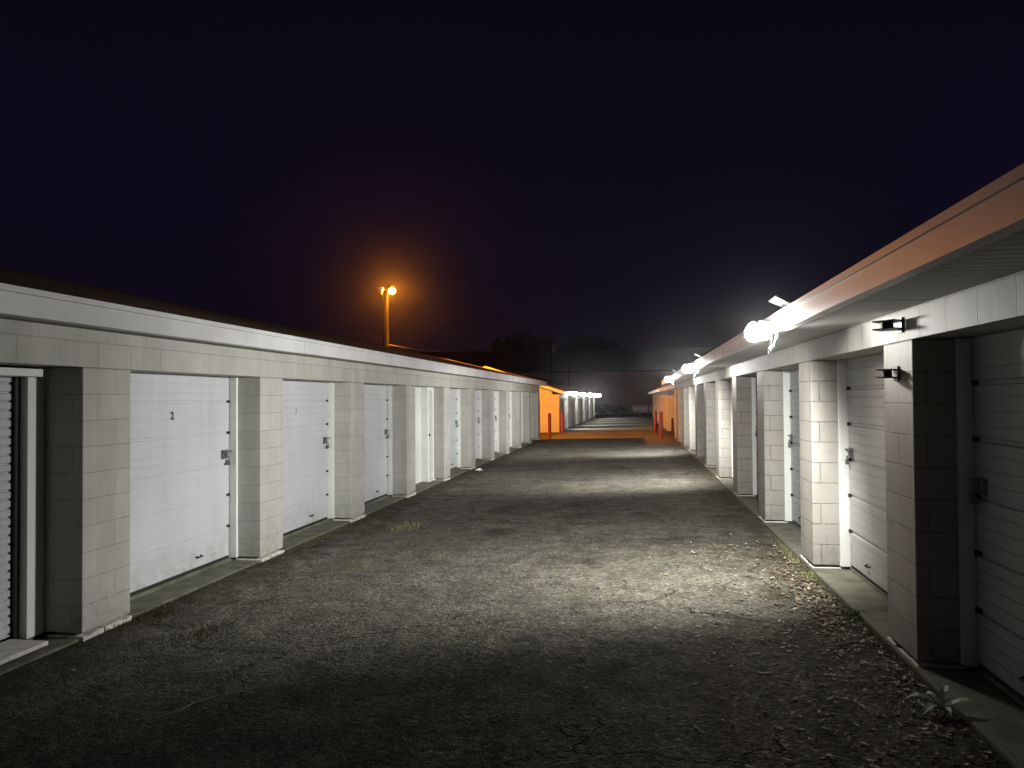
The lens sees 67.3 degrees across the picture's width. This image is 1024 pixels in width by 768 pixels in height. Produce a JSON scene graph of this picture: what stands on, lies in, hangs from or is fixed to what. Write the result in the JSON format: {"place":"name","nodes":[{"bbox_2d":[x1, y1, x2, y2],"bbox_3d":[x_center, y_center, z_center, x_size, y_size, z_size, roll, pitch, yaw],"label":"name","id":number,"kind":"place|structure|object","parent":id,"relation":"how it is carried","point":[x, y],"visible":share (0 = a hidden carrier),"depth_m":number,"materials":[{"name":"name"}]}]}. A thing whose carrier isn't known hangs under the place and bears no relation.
{"place":"outdoors","nodes":[
{"label":"outdoors","id":0,"kind":"place"},
{"bbox_2d":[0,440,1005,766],"bbox_3d":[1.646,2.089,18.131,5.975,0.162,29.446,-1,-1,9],"label":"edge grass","id":1,"kind":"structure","parent":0,"point":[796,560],"depth_m":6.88,"materials":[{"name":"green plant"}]},
{"bbox_2d":[0,414,1012,767],"bbox_3d":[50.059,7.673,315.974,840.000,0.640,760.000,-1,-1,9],"label":"ground","id":2,"kind":"structure","parent":0,"point":[378,660],"depth_m":5.35,"materials":[{"name":"grey asphalt"}]},
{"bbox_2d":[133,602,185,622],"bbox_3d":[-2.999,1.935,6.587,0.291,0.101,0.552,-1,-1,16],"label":"grass tuft","id":3,"kind":"object","parent":2,"relation":"on","point":[161,611],"visible":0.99,"depth_m":6.57,"materials":[{"name":"green plant"}]},
{"bbox_2d":[134,616,246,653],"bbox_3d":[-2.405,1.929,5.947,0.711,0.057,0.870,-1,-1,9],"label":"grass tuft","id":4,"kind":"object","parent":2,"relation":"on","point":[198,632],"visible":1,"depth_m":5.96,"materials":[{"name":"green plant"}]},
{"bbox_2d":[154,688,251,717],"bbox_3d":[-1.838,1.893,4.585,0.066,0.012,0.588,-1,-1,43],"label":"twig","id":5,"kind":"object","parent":2,"relation":"on","point":[199,701],"visible":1,"depth_m":4.58,"materials":[{"name":"brown wood"}]},
{"bbox_2d":[0,267,546,674],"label":"storage building","id":6,"kind":"structure","parent":2,"relation":"on","point":[154,452],"depth_m":7.69,"materials":[{"name":"concrete"}]},
{"bbox_2d":[0,366,47,664],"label":"roller door","id":7,"kind":"structure","parent":6,"relation":"in","point":[22,390],"depth_m":5.77,"materials":[{"name":"white metal"}]},
{"bbox_2d":[130,372,237,595],"bbox_3d":[-3.356,0.925,7.628,0.135,2.040,2.268,-1,-1,9],"label":"garage door","id":8,"kind":"structure","parent":6,"relation":"in","point":[184,428],"depth_m":7.78,"materials":[{"name":"white metal"}]},
{"bbox_2d":[283,380,333,535],"bbox_3d":[-2.912,0.975,10.432,0.135,2.040,2.268,-1,-1,9],"label":"garage door","id":9,"kind":"structure","parent":6,"relation":"in","point":[308,406],"depth_m":10.80,"materials":[{"name":"white metal"}]},
{"bbox_2d":[364,384,392,503],"bbox_3d":[-2.468,1.025,13.237,0.135,2.040,2.268,-1,-1,9],"label":"garage door","id":10,"kind":"structure","parent":6,"relation":"in","point":[378,399],"depth_m":13.79,"materials":[{"name":"white metal"}]},
{"bbox_2d":[450,389,460,469],"bbox_3d":[-1.579,1.126,18.846,0.135,2.040,2.268,-1,-1,9],"label":"garage door","id":11,"kind":"structure","parent":6,"relation":"in","point":[455,428],"depth_m":19.74,"materials":[{"name":"white metal"}]},
{"bbox_2d":[475,390,481,459],"bbox_3d":[-1.135,1.176,21.651,0.135,2.040,2.268,-1,-1,9],"label":"garage door","id":12,"kind":"structure","parent":6,"relation":"in","point":[478,393],"depth_m":22.68,"materials":[{"name":"white metal"}]},
{"bbox_2d":[494,391,498,452],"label":"garage door","id":13,"kind":"structure","parent":6,"relation":"in","point":[496,418],"depth_m":25.52,"materials":[{"name":"white metal"}]},
{"bbox_2d":[509,392,511,446],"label":"garage door","id":14,"kind":"structure","parent":6,"relation":"in","point":[510,393],"depth_m":28.34,"materials":[{"name":"white metal"}]},
{"bbox_2d":[521,392,522,441],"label":"garage door","id":15,"kind":"structure","parent":6,"relation":"in","point":[521,392],"depth_m":31.14,"materials":[{"name":"white metal"}]},
{"bbox_2d":[531,393,531,438],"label":"garage door","id":16,"kind":"structure","parent":6,"relation":"in","point":[531,393],"depth_m":33.94,"materials":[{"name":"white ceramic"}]},
{"bbox_2d":[341,560,377,570],"bbox_3d":[-1.664,1.962,8.252,0.422,0.057,0.761,-1,-1,9],"label":"grass tuft","id":17,"kind":"object","parent":2,"relation":"on","point":[358,565],"visible":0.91,"depth_m":8.34,"materials":[{"name":"green plant"}]},
{"bbox_2d":[378,286,394,346],"bbox_3d":[-5.921,-0.967,36.127,0.805,7.349,0.688,-1,-1,9],"label":"lamp post","id":18,"kind":"object","parent":2,"relation":"on","point":[386,317],"visible":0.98,"depth_m":35.87,"materials":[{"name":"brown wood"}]},
{"bbox_2d":[386,520,428,533],"bbox_3d":[-1.499,2.014,10.932,0.632,0.059,1.131,-1,-1,9],"label":"grass tuft","id":19,"kind":"object","parent":2,"relation":"on","point":[404,526],"visible":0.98,"depth_m":10.90,"materials":[{"name":"green plant"}]},
{"bbox_2d":[487,345,494,367],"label":"utility pole","id":20,"kind":"object","parent":2,"relation":"on","point":[492,346],"visible":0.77,"depth_m":76.19,"materials":[{"name":"brown wood"}]},
{"bbox_2d":[389,344,486,351],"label":"power line","id":21,"kind":"object","parent":20,"relation":"attached to","point":[437,351],"visible":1,"depth_m":49.89,"materials":[{"name":"metal"}]},
{"bbox_2d":[34,439,995,767],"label":"fallen leaves","id":22,"kind":"object","parent":2,"relation":"on","point":[818,593],"visible":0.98,"depth_m":5.70,"materials":[{"name":"brown plant"}]},
{"bbox_2d":[492,332,554,350],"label":"tree","id":23,"kind":"object","parent":2,"relation":"on","point":[516,344],"visible":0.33,"depth_m":143.10,"materials":[{"name":"green plant"}]},
{"bbox_2d":[484,366,594,432],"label":"storage building","id":24,"kind":"structure","parent":2,"relation":"on","point":[557,399],"depth_m":49.37,"materials":[{"name":"concrete"}]},
{"bbox_2d":[548,413,550,438],"bbox_3d":[1.703,1.948,34.904,0.148,1.271,0.150,-1,-1,9],"label":"bollard","id":25,"kind":"object","parent":2,"relation":"on","point":[549,425],"visible":0.93,"depth_m":34.84,"materials":[{"name":"red metal"}]},
{"bbox_2d":[547,341,555,379],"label":"utility pole","id":26,"kind":"object","parent":2,"relation":"on","point":[552,348],"visible":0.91,"depth_m":100.40,"materials":[{"name":"brown wood"}]},
{"bbox_2d":[561,412,563,432],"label":"bollard","id":27,"kind":"object","parent":2,"relation":"on","point":[562,422],"visible":0.94,"depth_m":42.89,"materials":[{"name":"red metal"}]},
{"bbox_2d":[415,347,716,414],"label":"warehouse","id":28,"kind":"structure","parent":2,"relation":"on","point":[628,379],"depth_m":110.00,"materials":[{"name":"metal"}]},
{"bbox_2d":[455,613,719,657],"bbox_3d":[0.363,1.869,5.710,2.251,0.032,0.657,-1,-1,26],"label":"crack","id":29,"kind":"object","parent":2,"relation":"on","point":[587,654],"visible":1,"depth_m":5.37,"materials":[{"name":"black asphalt"}]},
{"bbox_2d":[560,334,619,349],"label":"tree","id":30,"kind":"object","parent":2,"relation":"on","point":[595,344],"visible":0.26,"depth_m":140.35,"materials":[{"name":"green plant"}]},
{"bbox_2d":[595,404,611,415],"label":"shrub","id":31,"kind":"object","parent":2,"relation":"on","point":[605,409],"visible":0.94,"depth_m":93.75,"materials":[{"name":"green plant"}]},
{"bbox_2d":[610,405,627,415],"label":"shrub","id":32,"kind":"object","parent":2,"relation":"on","point":[618,410],"visible":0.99,"depth_m":92.80,"materials":[{"name":"green plant"}]},
{"bbox_2d":[632,403,652,416],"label":"propane tank","id":33,"kind":"object","parent":2,"relation":"on","point":[638,408],"visible":0.62,"depth_m":86.36,"materials":[{"name":"white metal"}]},
{"bbox_2d":[654,411,656,432],"bbox_3d":[7.445,2.003,39.898,0.148,1.251,0.150,-1,-1,9],"label":"bollard","id":34,"kind":"object","parent":2,"relation":"on","point":[655,421],"visible":0.98,"depth_m":39.84,"materials":[{"name":"red metal"}]},
{"bbox_2d":[659,412,662,438],"bbox_3d":[6.317,1.792,32.587,0.167,1.256,0.170,-1,-1,9],"label":"bollard","id":35,"kind":"object","parent":2,"relation":"on","point":[660,425],"visible":0.92,"depth_m":32.51,"materials":[{"name":"red metal"}]},
{"bbox_2d":[648,385,674,431],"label":"storage building","id":36,"kind":"structure","parent":2,"relation":"on","point":[663,400],"depth_m":43.98,"materials":[{"name":"concrete"}]},
{"bbox_2d":[671,418,673,431],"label":"bollard","id":37,"kind":"object","parent":2,"relation":"on","point":[672,424],"visible":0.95,"depth_m":40.12,"materials":[{"name":"metal"}]},
{"bbox_2d":[608,619,993,767],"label":"pale leaves","id":38,"kind":"object","parent":2,"relation":"on","point":[900,736],"visible":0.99,"depth_m":4.33,"materials":[{"name":"brown plant"}]},
{"bbox_2d":[797,570,819,579],"bbox_3d":[2.861,1.832,7.333,0.243,0.065,0.338,-1,-1,9],"label":"grass tuft","id":39,"kind":"object","parent":2,"relation":"on","point":[805,577],"visible":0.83,"depth_m":7.35,"materials":[{"name":"green plant"}]},
{"bbox_2d":[661,163,1023,767],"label":"storage building","id":40,"kind":"structure","parent":2,"relation":"on","point":[895,509],"depth_m":4.86,"materials":[{"name":"concrete"}]},
{"bbox_2d":[665,369,676,384],"bbox_3d":[4.849,-0.204,23.288,0.440,0.467,0.405,-1,-1,9],"label":"security light","id":41,"kind":"object","parent":40,"relation":"attached to","point":[668,379],"visible":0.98,"depth_m":23.24,"materials":[{"name":"white"}]},
{"bbox_2d":[682,353,701,377],"bbox_3d":[3.516,-0.355,14.874,0.440,0.467,0.405,-1,-1,9],"label":"security light","id":42,"kind":"object","parent":40,"relation":"attached to","point":[689,367],"visible":0.99,"depth_m":14.82,"materials":[{"name":"white"}]},
{"bbox_2d":[731,380,732,477],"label":"garage door","id":43,"kind":"structure","parent":40,"relation":"in","point":[731,380],"depth_m":16.01,"materials":[{"name":"white metal"}]},
{"bbox_2d":[751,376,757,494],"bbox_3d":[4.018,0.863,12.111,0.135,2.039,2.268,-1,-1,9],"label":"garage door","id":44,"kind":"structure","parent":40,"relation":"in","point":[753,378],"depth_m":13.20,"materials":[{"name":"white metal"}]},
{"bbox_2d":[745,295,791,353],"bbox_3d":[2.208,-0.504,6.578,0.430,0.467,0.405,-1,-1,9],"label":"security light","id":45,"kind":"object","parent":40,"relation":"attached to","point":[755,331],"visible":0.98,"depth_m":6.52,"materials":[{"name":"white"}]},
{"bbox_2d":[782,369,800,527],"bbox_3d":[3.574,0.813,9.306,0.135,2.039,2.268,-1,-1,9],"label":"garage door","id":46,"kind":"structure","parent":40,"relation":"in","point":[791,424],"depth_m":10.30,"materials":[{"name":"white metal"}]},
{"bbox_2d":[837,353,887,595],"bbox_3d":[3.129,0.762,6.502,0.135,2.039,2.268,-1,-1,9],"label":"garage door","id":47,"kind":"structure","parent":40,"relation":"in","point":[861,400],"depth_m":7.11,"materials":[{"name":"white metal"}]},
{"bbox_2d":[876,366,898,380],"bbox_3d":[2.533,-0.069,5.170,0.134,0.100,0.159,0,-1,-26],"label":"wall bracket","id":48,"kind":"object","parent":40,"relation":"attached to","point":[886,373],"depth_m":5.14,"materials":[{"name":"metal"}]},
{"bbox_2d":[872,317,903,333],"bbox_3d":[2.501,-0.388,5.100,0.180,0.100,0.217,0,-1,-25],"label":"wall bracket","id":49,"kind":"object","parent":40,"relation":"attached to","point":[886,325],"depth_m":5.06,"materials":[{"name":"metal"}]},
{"bbox_2d":[955,329,1023,701],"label":"garage door","id":50,"kind":"structure","parent":40,"relation":"in","point":[989,369],"depth_m":4.55,"materials":[{"name":"white metal"}]},
{"bbox_2d":[838,603,867,618],"bbox_3d":[2.661,1.804,6.079,0.303,0.075,0.279,1,-2,-44],"label":"grass tuft","id":51,"kind":"object","parent":2,"relation":"on","point":[849,612],"visible":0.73,"depth_m":6.06,"materials":[{"name":"green plant"}]},
{"bbox_2d":[903,684,983,715],"bbox_3d":[2.339,1.747,4.182,0.330,0.164,0.242,0,-1,-8],"label":"weed","id":52,"kind":"object","parent":2,"relation":"on","point":[942,702],"visible":0.98,"depth_m":4.19,"materials":[{"name":"green plant"}]},
{"bbox_2d":[0,0,1023,351],"label":"sky","id":53,"kind":"structure","parent":0,"point":[637,174],"materials":[{"name":"black"}]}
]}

